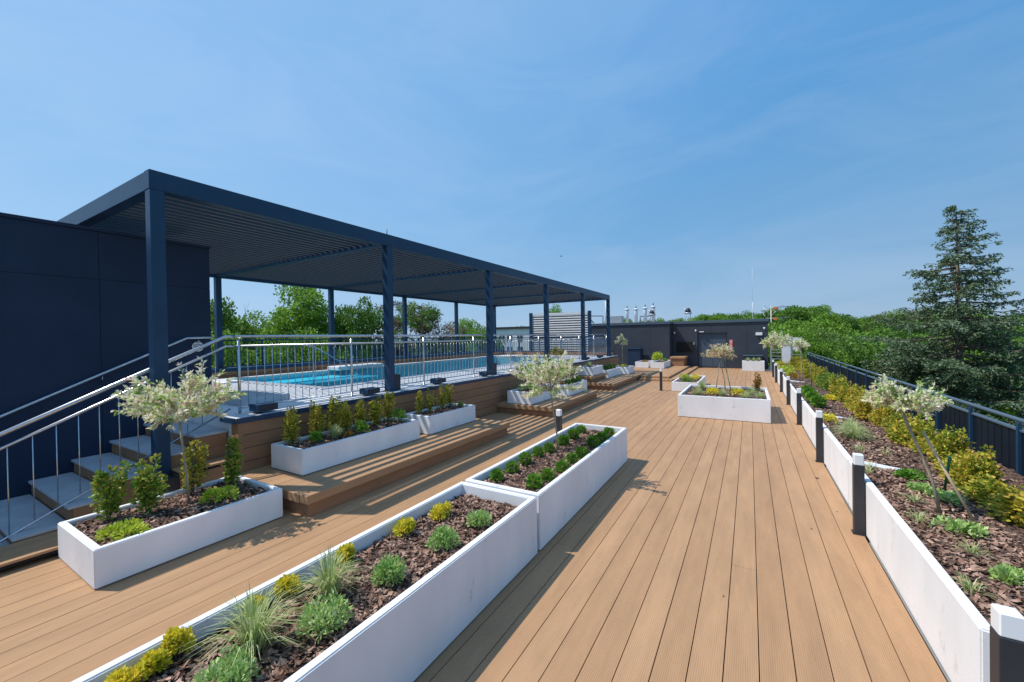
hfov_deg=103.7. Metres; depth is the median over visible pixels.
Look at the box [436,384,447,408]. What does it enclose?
upright shrub
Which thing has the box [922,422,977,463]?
hedge shrub
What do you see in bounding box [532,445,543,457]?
box ball
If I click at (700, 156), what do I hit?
sky
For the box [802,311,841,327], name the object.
broadleaf tree
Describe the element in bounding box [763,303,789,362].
antenna mast
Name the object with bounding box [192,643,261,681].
hebe
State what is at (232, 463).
upright shrub
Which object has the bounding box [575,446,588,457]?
box ball
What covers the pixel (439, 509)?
yellow mound
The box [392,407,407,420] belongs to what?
green shrub
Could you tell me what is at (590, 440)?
box ball
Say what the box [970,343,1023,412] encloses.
broadleaf tree
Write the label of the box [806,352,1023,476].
metal fence
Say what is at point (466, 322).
broadleaf tree
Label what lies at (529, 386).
green shrub
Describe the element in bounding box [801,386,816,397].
box ball
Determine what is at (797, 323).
broadleaf tree
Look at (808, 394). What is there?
box ball
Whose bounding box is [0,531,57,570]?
timber step
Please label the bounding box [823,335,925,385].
broadleaf tree
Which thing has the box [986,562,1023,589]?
green mound
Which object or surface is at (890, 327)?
broadleaf tree
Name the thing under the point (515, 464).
box ball
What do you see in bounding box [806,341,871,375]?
broadleaf tree
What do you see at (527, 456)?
box ball
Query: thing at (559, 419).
bollard light
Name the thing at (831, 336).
broadleaf tree
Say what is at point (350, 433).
yellow mound
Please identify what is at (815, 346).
broadleaf tree
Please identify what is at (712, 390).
yellow mound
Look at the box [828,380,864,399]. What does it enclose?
hedge shrub
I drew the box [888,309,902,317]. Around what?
broadleaf tree
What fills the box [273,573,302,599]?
yellow mound
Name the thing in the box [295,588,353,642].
hebe
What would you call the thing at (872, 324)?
broadleaf tree
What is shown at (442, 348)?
bare tree
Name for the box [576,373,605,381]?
timber box
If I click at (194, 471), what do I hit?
upright shrub
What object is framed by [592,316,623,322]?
pipe frame
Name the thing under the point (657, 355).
yellow bush
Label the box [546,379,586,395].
white planter
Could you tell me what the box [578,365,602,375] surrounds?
white planter
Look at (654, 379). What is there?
timber step
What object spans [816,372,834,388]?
hedge shrub
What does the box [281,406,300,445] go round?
upright shrub
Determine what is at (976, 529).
green mound
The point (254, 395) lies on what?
stone step
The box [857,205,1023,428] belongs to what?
spruce tree
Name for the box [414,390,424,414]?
upright shrub
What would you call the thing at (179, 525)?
white planter
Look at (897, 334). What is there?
broadleaf tree
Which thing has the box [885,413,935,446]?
hedge shrub
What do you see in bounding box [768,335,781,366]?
broadleaf tree
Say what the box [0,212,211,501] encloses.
stair wall
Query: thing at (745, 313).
broadleaf tree
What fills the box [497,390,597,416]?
timber bench
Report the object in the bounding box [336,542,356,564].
yellow mound
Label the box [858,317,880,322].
broadleaf tree
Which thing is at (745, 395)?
grass tuft
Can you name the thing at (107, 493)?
upright shrub
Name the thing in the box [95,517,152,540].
yellow mound
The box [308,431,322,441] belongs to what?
green shrub
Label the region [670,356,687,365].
timber box
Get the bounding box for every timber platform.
[634,365,689,377]
[641,374,671,378]
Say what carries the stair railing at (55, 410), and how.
attached to the staircase at (21, 507)
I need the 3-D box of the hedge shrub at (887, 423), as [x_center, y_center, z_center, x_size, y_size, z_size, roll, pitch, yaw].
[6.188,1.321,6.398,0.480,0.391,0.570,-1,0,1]
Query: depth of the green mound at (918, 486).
3.98 m
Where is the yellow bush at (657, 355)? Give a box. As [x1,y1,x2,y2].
[651,352,663,361]
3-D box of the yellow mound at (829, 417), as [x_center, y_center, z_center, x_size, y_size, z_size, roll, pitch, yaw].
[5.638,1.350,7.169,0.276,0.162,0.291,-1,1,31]
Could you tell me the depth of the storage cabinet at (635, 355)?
25.65 m
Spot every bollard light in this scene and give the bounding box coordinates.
[556,409,561,431]
[659,369,662,390]
[772,360,773,376]
[775,363,777,382]
[779,369,782,391]
[786,376,790,404]
[796,388,801,424]
[815,410,823,462]
[851,453,866,536]
[990,603,1023,681]
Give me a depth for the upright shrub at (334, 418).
6.49 m
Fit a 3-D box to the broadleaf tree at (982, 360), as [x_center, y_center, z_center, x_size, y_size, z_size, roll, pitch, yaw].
[32.925,5.259,29.791,5.742,10.054,6.108,-1,1,-16]
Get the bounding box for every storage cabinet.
[627,348,642,365]
[743,355,762,360]
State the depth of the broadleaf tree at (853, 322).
72.74 m
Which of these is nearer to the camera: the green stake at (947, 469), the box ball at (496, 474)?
the green stake at (947, 469)
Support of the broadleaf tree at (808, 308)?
on the ground
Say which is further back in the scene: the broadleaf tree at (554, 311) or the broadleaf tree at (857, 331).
the broadleaf tree at (857, 331)
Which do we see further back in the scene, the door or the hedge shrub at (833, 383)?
the door
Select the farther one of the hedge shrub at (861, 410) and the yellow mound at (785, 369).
the yellow mound at (785, 369)
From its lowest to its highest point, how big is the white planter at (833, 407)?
0.555 m
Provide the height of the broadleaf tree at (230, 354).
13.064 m
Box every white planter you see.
[58,476,282,588]
[72,481,536,681]
[271,417,419,474]
[404,403,475,434]
[465,423,626,549]
[507,384,557,404]
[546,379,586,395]
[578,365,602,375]
[603,367,620,377]
[616,365,633,373]
[635,360,653,367]
[650,360,670,368]
[672,375,705,390]
[678,384,770,422]
[742,360,764,370]
[777,366,797,384]
[779,372,809,395]
[790,380,825,412]
[795,392,855,439]
[812,413,921,503]
[848,460,1023,681]
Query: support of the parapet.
on the terrace floor
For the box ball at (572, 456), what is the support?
in the white planter at (566, 495)
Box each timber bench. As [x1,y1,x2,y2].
[240,418,509,516]
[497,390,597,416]
[587,373,643,390]
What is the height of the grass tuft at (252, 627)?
0.363 m
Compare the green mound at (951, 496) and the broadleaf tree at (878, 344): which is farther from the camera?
the broadleaf tree at (878, 344)
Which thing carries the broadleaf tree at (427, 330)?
on the ground
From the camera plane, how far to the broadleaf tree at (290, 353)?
20.35 m
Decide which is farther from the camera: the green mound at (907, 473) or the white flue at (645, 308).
the white flue at (645, 308)
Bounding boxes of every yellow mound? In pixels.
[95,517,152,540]
[104,660,152,681]
[137,647,172,677]
[160,624,196,659]
[197,483,239,502]
[242,594,267,615]
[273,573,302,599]
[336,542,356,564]
[342,430,355,436]
[392,516,415,536]
[428,500,452,520]
[679,373,689,377]
[691,374,699,378]
[706,387,719,394]
[730,387,745,394]
[777,364,792,369]
[781,367,795,371]
[787,372,801,378]
[822,394,836,399]
[823,412,837,422]
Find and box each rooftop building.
[592,321,672,365]
[672,319,768,368]
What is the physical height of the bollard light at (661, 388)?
0.830 m
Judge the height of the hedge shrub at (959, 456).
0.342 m
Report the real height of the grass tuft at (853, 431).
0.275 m
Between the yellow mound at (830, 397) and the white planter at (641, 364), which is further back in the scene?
the white planter at (641, 364)
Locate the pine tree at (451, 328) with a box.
[436,321,467,351]
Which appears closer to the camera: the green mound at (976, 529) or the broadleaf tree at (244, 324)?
the green mound at (976, 529)
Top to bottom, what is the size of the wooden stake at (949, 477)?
0.768 m
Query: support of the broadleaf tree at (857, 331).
on the ground
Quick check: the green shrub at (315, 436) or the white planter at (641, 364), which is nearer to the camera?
the green shrub at (315, 436)
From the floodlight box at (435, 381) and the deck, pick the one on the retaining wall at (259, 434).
the floodlight box at (435, 381)
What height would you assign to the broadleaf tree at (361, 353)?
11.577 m
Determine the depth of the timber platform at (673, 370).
21.82 m
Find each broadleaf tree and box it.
[210,296,263,365]
[211,329,258,366]
[229,310,269,364]
[241,285,349,364]
[258,326,353,363]
[311,296,383,358]
[357,349,375,357]
[372,300,415,355]
[394,300,451,353]
[397,307,451,353]
[444,318,485,351]
[463,327,503,350]
[549,304,561,312]
[692,316,703,320]
[697,313,720,320]
[715,314,729,319]
[725,312,741,317]
[729,316,743,319]
[741,310,757,317]
[753,309,781,323]
[768,322,783,334]
[768,324,808,351]
[768,326,853,367]
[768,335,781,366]
[770,306,834,323]
[772,318,812,330]
[782,305,827,313]
[801,316,852,339]
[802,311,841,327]
[802,326,857,343]
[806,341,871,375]
[807,304,831,312]
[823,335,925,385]
[836,313,863,332]
[836,328,926,342]
[847,328,863,337]
[851,335,964,385]
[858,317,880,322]
[858,319,868,331]
[859,317,900,331]
[859,328,890,334]
[864,321,933,336]
[871,311,898,322]
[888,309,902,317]
[916,312,973,322]
[922,350,1020,407]
[962,324,1023,335]
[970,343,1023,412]
[976,405,1019,422]
[997,332,1023,345]
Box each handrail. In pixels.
[0,336,212,418]
[293,343,358,385]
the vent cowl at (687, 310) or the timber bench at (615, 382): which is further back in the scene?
the vent cowl at (687, 310)
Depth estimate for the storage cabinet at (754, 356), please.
23.34 m
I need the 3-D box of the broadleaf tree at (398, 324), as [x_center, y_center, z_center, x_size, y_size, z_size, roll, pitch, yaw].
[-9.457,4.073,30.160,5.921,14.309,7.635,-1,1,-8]
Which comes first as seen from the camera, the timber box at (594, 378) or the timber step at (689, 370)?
the timber box at (594, 378)
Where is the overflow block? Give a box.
[327,363,382,370]
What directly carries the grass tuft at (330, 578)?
in the white planter at (413, 625)
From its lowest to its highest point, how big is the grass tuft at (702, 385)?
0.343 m
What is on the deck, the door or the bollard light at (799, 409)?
the bollard light at (799, 409)
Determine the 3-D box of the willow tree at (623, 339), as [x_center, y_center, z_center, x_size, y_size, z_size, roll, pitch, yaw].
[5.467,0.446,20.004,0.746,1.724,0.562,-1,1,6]
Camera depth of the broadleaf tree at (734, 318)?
119.24 m
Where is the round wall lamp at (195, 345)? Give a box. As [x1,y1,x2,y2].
[191,342,202,351]
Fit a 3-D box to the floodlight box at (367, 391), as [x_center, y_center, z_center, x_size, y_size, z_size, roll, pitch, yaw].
[-2.759,0.979,7.813,0.246,0.135,0.300,-1,1,31]
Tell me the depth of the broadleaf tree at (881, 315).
101.80 m
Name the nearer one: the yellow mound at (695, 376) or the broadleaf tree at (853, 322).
the yellow mound at (695, 376)
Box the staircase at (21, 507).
[0,420,227,546]
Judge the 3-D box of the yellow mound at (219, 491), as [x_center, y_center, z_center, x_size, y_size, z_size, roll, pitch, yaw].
[-3.317,1.722,4.557,0.395,0.168,0.402,-1,1,-32]
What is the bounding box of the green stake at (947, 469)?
[943,456,950,490]
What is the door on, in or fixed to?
in the rooftop building at (740, 333)
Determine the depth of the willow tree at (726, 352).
11.30 m
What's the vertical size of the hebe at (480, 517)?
0.187 m
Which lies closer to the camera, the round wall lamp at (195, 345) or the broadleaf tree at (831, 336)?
the round wall lamp at (195, 345)
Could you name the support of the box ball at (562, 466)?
in the white planter at (566, 495)
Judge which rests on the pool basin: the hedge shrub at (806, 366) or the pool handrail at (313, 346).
the pool handrail at (313, 346)
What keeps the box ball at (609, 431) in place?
in the white planter at (566, 495)
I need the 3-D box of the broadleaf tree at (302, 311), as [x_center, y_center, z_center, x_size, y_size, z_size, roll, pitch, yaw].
[-13.410,4.047,26.056,7.395,16.492,8.484,-1,0,3]
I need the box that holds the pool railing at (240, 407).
[235,334,606,413]
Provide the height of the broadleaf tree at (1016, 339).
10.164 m
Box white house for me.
[496,326,528,349]
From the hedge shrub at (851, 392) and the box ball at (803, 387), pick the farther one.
the box ball at (803, 387)
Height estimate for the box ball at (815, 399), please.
0.356 m
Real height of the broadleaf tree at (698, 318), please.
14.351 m
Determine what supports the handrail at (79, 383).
attached to the stair wall at (73, 304)
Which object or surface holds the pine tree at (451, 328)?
on the ground
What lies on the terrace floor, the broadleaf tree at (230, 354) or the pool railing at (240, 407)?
the pool railing at (240, 407)
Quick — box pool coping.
[212,355,575,389]
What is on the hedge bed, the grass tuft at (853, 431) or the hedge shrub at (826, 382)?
the hedge shrub at (826, 382)
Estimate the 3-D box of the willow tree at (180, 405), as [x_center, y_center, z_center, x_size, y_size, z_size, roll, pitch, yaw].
[-3.825,1.022,4.678,1.229,1.681,1.138,-1,1,31]
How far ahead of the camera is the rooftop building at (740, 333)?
24.94 m
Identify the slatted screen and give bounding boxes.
[529,311,591,350]
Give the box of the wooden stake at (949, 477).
[921,431,976,522]
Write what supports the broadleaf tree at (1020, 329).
on the ground
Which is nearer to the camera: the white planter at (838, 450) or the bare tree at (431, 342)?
the white planter at (838, 450)
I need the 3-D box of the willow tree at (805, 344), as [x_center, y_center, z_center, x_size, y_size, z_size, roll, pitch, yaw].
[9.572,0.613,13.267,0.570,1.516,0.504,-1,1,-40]
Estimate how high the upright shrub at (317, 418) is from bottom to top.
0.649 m
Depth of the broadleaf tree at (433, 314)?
27.67 m
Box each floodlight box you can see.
[249,401,277,413]
[359,387,379,395]
[430,377,445,384]
[479,371,491,376]
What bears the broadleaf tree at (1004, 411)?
on the ground
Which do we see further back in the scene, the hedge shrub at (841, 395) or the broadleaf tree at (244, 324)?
the broadleaf tree at (244, 324)
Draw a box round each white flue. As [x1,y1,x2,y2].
[625,306,628,322]
[634,308,637,321]
[643,305,647,321]
[651,303,655,321]
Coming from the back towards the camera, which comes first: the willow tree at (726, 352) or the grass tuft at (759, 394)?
the willow tree at (726, 352)
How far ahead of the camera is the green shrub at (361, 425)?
6.50 m
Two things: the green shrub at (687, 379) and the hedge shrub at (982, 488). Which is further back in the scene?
the green shrub at (687, 379)
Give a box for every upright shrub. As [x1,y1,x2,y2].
[87,459,132,521]
[126,453,169,514]
[178,439,209,492]
[221,436,244,485]
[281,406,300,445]
[307,399,327,433]
[327,396,343,433]
[339,400,352,431]
[352,398,368,426]
[367,395,382,424]
[382,391,395,421]
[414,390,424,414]
[425,387,434,412]
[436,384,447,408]
[444,384,452,406]
[752,372,761,391]
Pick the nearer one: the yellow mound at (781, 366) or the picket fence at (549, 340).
the yellow mound at (781, 366)
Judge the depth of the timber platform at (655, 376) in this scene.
18.95 m
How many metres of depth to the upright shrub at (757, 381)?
11.19 m
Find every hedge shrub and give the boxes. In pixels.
[789,355,802,365]
[795,357,807,369]
[799,360,808,369]
[801,361,814,373]
[802,364,826,377]
[810,366,829,380]
[814,372,841,385]
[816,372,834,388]
[820,376,836,389]
[828,375,846,390]
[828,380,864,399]
[835,383,859,402]
[842,385,866,402]
[842,392,865,408]
[848,398,865,411]
[853,391,885,421]
[866,404,900,426]
[881,412,911,430]
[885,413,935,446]
[888,412,923,434]
[907,429,947,454]
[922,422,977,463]
[931,447,973,473]
[937,444,1008,489]
[956,473,1023,503]
[975,484,1023,526]
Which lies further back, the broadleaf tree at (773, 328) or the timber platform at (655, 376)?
the broadleaf tree at (773, 328)
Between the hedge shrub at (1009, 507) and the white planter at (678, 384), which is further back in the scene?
the white planter at (678, 384)
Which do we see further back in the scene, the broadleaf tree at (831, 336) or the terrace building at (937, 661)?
the broadleaf tree at (831, 336)
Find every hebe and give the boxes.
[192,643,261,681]
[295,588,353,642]
[370,552,407,586]
[425,524,460,551]
[466,509,492,526]
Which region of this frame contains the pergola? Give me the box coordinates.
[58,169,610,494]
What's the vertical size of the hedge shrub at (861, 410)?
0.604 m
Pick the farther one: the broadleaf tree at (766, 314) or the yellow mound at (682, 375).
the broadleaf tree at (766, 314)
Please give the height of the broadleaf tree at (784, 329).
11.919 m
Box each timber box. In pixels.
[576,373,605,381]
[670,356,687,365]
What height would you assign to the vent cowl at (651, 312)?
1.021 m
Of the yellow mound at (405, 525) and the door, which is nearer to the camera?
the yellow mound at (405, 525)
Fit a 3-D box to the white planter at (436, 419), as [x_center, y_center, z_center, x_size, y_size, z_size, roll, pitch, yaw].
[-1.479,1.601,8.451,0.690,0.356,1.480,-1,1,31]
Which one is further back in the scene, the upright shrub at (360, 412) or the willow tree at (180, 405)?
the upright shrub at (360, 412)
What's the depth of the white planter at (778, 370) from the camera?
16.71 m
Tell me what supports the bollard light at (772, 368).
on the deck
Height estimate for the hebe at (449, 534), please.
0.213 m
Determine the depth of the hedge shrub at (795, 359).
19.39 m
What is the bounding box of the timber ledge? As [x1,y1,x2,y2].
[171,456,225,488]
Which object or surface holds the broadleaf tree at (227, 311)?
on the ground
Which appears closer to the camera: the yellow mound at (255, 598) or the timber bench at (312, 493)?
the yellow mound at (255, 598)
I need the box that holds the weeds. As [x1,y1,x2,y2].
[853,443,997,601]
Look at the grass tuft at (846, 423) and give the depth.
6.47 m
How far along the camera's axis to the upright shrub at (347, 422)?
6.60 m
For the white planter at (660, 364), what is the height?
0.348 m
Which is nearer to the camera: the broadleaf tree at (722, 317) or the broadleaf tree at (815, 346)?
the broadleaf tree at (815, 346)
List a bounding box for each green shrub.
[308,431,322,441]
[353,419,370,432]
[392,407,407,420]
[517,382,537,388]
[682,377,692,381]
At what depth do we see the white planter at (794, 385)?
11.64 m
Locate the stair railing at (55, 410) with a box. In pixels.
[0,335,236,542]
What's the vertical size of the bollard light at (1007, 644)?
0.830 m
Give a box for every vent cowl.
[649,310,655,321]
[684,308,691,320]
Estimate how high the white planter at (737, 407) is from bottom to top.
0.555 m
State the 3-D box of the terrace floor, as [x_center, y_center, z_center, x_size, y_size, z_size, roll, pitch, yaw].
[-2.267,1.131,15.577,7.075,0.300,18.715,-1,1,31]
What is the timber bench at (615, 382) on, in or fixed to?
on the deck
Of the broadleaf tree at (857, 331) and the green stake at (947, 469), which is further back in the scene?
the broadleaf tree at (857, 331)
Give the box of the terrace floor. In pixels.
[183,355,603,437]
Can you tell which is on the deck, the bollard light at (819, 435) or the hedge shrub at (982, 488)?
the bollard light at (819, 435)
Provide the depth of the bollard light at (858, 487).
4.16 m
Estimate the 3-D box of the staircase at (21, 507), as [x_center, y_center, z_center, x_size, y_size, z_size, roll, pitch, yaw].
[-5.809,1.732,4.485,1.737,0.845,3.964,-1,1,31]
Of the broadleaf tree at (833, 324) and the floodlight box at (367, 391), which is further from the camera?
the broadleaf tree at (833, 324)
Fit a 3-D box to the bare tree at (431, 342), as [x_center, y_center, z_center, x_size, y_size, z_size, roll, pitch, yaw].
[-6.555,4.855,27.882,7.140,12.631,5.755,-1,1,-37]
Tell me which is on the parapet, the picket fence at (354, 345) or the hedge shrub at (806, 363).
the picket fence at (354, 345)
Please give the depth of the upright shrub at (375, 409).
7.14 m
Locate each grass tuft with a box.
[184,584,315,673]
[289,545,367,605]
[325,424,342,438]
[691,387,705,395]
[694,380,706,389]
[717,388,732,396]
[740,391,756,397]
[746,386,758,394]
[751,391,765,398]
[828,421,883,439]
[831,417,867,430]
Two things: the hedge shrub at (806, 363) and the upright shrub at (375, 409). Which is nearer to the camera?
the upright shrub at (375, 409)
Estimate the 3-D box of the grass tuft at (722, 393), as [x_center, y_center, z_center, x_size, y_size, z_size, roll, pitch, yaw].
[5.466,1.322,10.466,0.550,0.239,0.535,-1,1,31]
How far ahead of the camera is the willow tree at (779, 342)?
19.78 m
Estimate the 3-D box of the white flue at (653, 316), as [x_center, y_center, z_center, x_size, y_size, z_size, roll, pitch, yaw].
[10.470,-2.053,29.785,0.352,1.500,0.343,-1,1,31]
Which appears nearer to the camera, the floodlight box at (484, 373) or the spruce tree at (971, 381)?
the floodlight box at (484, 373)
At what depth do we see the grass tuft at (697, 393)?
10.66 m
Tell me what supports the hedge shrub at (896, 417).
on the hedge bed
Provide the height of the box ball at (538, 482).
0.218 m
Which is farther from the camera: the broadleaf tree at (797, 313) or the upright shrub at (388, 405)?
the broadleaf tree at (797, 313)
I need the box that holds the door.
[698,333,726,367]
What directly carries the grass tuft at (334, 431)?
in the white planter at (303, 455)
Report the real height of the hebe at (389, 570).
0.210 m
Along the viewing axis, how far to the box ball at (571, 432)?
6.37 m
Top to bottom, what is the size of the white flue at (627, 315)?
1.380 m
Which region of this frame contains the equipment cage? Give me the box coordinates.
[770,337,801,371]
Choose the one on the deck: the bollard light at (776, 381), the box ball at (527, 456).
the bollard light at (776, 381)
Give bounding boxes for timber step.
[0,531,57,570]
[639,378,673,381]
[670,366,698,379]
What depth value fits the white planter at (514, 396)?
11.17 m
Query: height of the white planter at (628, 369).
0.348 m
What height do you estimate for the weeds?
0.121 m
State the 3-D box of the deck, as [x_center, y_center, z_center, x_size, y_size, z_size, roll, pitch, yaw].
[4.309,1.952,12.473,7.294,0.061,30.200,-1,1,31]
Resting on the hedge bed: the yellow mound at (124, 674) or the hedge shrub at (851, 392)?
the hedge shrub at (851, 392)
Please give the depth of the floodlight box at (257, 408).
6.02 m
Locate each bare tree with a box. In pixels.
[394,322,454,354]
[413,329,509,353]
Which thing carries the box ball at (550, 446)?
in the white planter at (566, 495)
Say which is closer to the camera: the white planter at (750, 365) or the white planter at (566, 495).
the white planter at (566, 495)
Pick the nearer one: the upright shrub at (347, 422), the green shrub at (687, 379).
the upright shrub at (347, 422)
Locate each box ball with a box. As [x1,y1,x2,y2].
[489,467,504,481]
[504,460,520,474]
[518,451,531,465]
[525,472,543,489]
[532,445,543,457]
[540,466,555,481]
[543,441,555,453]
[554,459,569,472]
[558,434,569,445]
[565,452,578,462]
[567,427,579,439]
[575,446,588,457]
[576,425,585,433]
[586,434,599,447]
[596,431,607,442]
[603,426,614,437]
[800,385,812,393]
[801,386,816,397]
[805,389,820,401]
[809,394,826,407]
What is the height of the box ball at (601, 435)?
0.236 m
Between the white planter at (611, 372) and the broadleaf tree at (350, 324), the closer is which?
the white planter at (611, 372)
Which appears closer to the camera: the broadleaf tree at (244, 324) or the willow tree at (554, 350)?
the willow tree at (554, 350)
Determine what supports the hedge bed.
on the terrace building at (937, 661)
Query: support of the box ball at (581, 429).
in the white planter at (566, 495)
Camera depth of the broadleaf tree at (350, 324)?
25.87 m
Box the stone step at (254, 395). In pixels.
[213,390,289,405]
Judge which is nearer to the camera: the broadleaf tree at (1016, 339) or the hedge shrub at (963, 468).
the hedge shrub at (963, 468)
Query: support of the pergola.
on the parapet
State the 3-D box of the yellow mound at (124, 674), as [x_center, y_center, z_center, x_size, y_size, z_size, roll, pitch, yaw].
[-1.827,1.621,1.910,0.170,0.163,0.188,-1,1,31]
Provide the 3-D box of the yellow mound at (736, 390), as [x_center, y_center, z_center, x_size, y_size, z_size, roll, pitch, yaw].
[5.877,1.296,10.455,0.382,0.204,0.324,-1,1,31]
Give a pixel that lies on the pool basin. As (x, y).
(455, 365)
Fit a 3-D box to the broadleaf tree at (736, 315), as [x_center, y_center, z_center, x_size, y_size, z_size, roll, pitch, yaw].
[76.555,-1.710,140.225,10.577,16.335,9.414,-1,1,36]
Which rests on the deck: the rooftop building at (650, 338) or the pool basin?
the rooftop building at (650, 338)
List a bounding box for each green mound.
[892,468,927,480]
[906,481,931,492]
[922,487,967,505]
[927,513,989,538]
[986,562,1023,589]
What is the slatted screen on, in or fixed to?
on the terrace building at (937, 661)
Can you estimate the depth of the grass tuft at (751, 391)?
10.47 m
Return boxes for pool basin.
[246,357,552,386]
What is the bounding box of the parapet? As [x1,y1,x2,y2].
[212,350,613,378]
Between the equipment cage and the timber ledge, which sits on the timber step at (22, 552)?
the timber ledge
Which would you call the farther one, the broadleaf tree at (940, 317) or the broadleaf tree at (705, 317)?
the broadleaf tree at (705, 317)
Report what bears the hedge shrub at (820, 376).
on the hedge bed
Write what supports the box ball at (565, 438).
in the white planter at (566, 495)
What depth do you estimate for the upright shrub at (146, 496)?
4.22 m
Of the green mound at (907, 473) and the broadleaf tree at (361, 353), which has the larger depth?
the broadleaf tree at (361, 353)
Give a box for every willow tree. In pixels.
[110,356,246,503]
[503,350,586,450]
[550,346,564,361]
[614,333,627,365]
[700,343,736,390]
[759,331,795,365]
[774,334,789,357]
[792,337,809,380]
[861,373,953,514]
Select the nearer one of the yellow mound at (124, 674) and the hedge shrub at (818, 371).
the yellow mound at (124, 674)
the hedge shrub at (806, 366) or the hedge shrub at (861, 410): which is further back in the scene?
the hedge shrub at (806, 366)
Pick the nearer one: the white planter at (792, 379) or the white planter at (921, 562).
the white planter at (921, 562)
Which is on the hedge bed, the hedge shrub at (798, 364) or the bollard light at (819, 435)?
the hedge shrub at (798, 364)
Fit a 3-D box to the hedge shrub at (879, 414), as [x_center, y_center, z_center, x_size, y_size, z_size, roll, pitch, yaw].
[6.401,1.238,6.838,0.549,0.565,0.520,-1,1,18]
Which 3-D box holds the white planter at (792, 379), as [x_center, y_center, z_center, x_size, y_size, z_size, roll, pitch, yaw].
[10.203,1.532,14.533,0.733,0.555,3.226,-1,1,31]
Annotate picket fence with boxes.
[211,337,499,367]
[500,336,610,350]
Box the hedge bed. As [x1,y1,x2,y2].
[786,363,1023,546]
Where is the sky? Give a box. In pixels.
[0,0,1023,342]
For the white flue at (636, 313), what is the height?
1.360 m
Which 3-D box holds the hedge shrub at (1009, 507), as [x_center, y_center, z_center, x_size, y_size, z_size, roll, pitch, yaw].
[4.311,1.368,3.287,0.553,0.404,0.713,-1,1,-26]
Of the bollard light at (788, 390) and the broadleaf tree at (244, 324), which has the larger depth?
the broadleaf tree at (244, 324)
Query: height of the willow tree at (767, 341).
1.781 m
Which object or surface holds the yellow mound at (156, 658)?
in the white planter at (413, 625)
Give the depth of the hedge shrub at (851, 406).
8.08 m
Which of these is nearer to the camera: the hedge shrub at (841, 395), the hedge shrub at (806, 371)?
the hedge shrub at (841, 395)
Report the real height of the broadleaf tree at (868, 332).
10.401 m
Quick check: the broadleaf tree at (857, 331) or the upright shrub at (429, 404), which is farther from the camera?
the broadleaf tree at (857, 331)
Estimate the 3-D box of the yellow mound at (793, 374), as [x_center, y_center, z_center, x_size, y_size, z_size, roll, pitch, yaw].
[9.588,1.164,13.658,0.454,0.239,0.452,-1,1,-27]
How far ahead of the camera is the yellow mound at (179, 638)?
2.10 m
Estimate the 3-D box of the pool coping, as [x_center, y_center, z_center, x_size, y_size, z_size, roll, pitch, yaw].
[-2.604,0.994,16.566,5.210,0.068,14.910,-1,1,31]
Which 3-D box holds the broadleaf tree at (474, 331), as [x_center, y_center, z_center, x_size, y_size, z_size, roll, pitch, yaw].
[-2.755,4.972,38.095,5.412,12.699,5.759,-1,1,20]
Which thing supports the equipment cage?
on the deck
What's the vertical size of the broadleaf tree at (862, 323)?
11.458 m
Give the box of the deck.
[0,368,946,681]
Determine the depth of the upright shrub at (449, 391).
8.96 m
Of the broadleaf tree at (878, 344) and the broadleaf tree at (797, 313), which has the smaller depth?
the broadleaf tree at (878, 344)
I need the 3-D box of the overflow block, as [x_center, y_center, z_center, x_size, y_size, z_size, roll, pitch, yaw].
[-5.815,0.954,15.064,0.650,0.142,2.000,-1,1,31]
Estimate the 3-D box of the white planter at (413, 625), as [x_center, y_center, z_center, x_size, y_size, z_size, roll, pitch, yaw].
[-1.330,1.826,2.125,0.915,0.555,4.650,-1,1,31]
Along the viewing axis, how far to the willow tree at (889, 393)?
3.52 m
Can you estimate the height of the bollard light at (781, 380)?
0.830 m
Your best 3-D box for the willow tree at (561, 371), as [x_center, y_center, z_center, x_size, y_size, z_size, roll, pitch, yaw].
[0.498,0.870,5.850,1.277,1.485,1.341,-1,1,31]
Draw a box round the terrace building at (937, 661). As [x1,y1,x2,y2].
[41,367,951,681]
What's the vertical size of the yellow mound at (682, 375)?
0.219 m
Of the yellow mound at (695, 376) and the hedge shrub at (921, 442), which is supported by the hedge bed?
the hedge shrub at (921, 442)
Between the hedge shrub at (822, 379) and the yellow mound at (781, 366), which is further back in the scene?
the yellow mound at (781, 366)
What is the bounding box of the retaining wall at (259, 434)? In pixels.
[220,355,618,472]
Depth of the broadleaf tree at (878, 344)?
29.89 m
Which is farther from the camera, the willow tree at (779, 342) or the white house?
the white house
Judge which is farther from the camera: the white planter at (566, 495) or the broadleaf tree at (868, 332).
the broadleaf tree at (868, 332)
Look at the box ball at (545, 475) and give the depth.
4.55 m
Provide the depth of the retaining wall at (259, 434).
7.55 m
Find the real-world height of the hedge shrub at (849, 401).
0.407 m
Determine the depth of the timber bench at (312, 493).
5.79 m
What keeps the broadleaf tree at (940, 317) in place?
on the ground
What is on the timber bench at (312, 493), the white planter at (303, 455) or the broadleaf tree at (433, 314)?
the white planter at (303, 455)
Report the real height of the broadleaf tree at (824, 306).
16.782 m

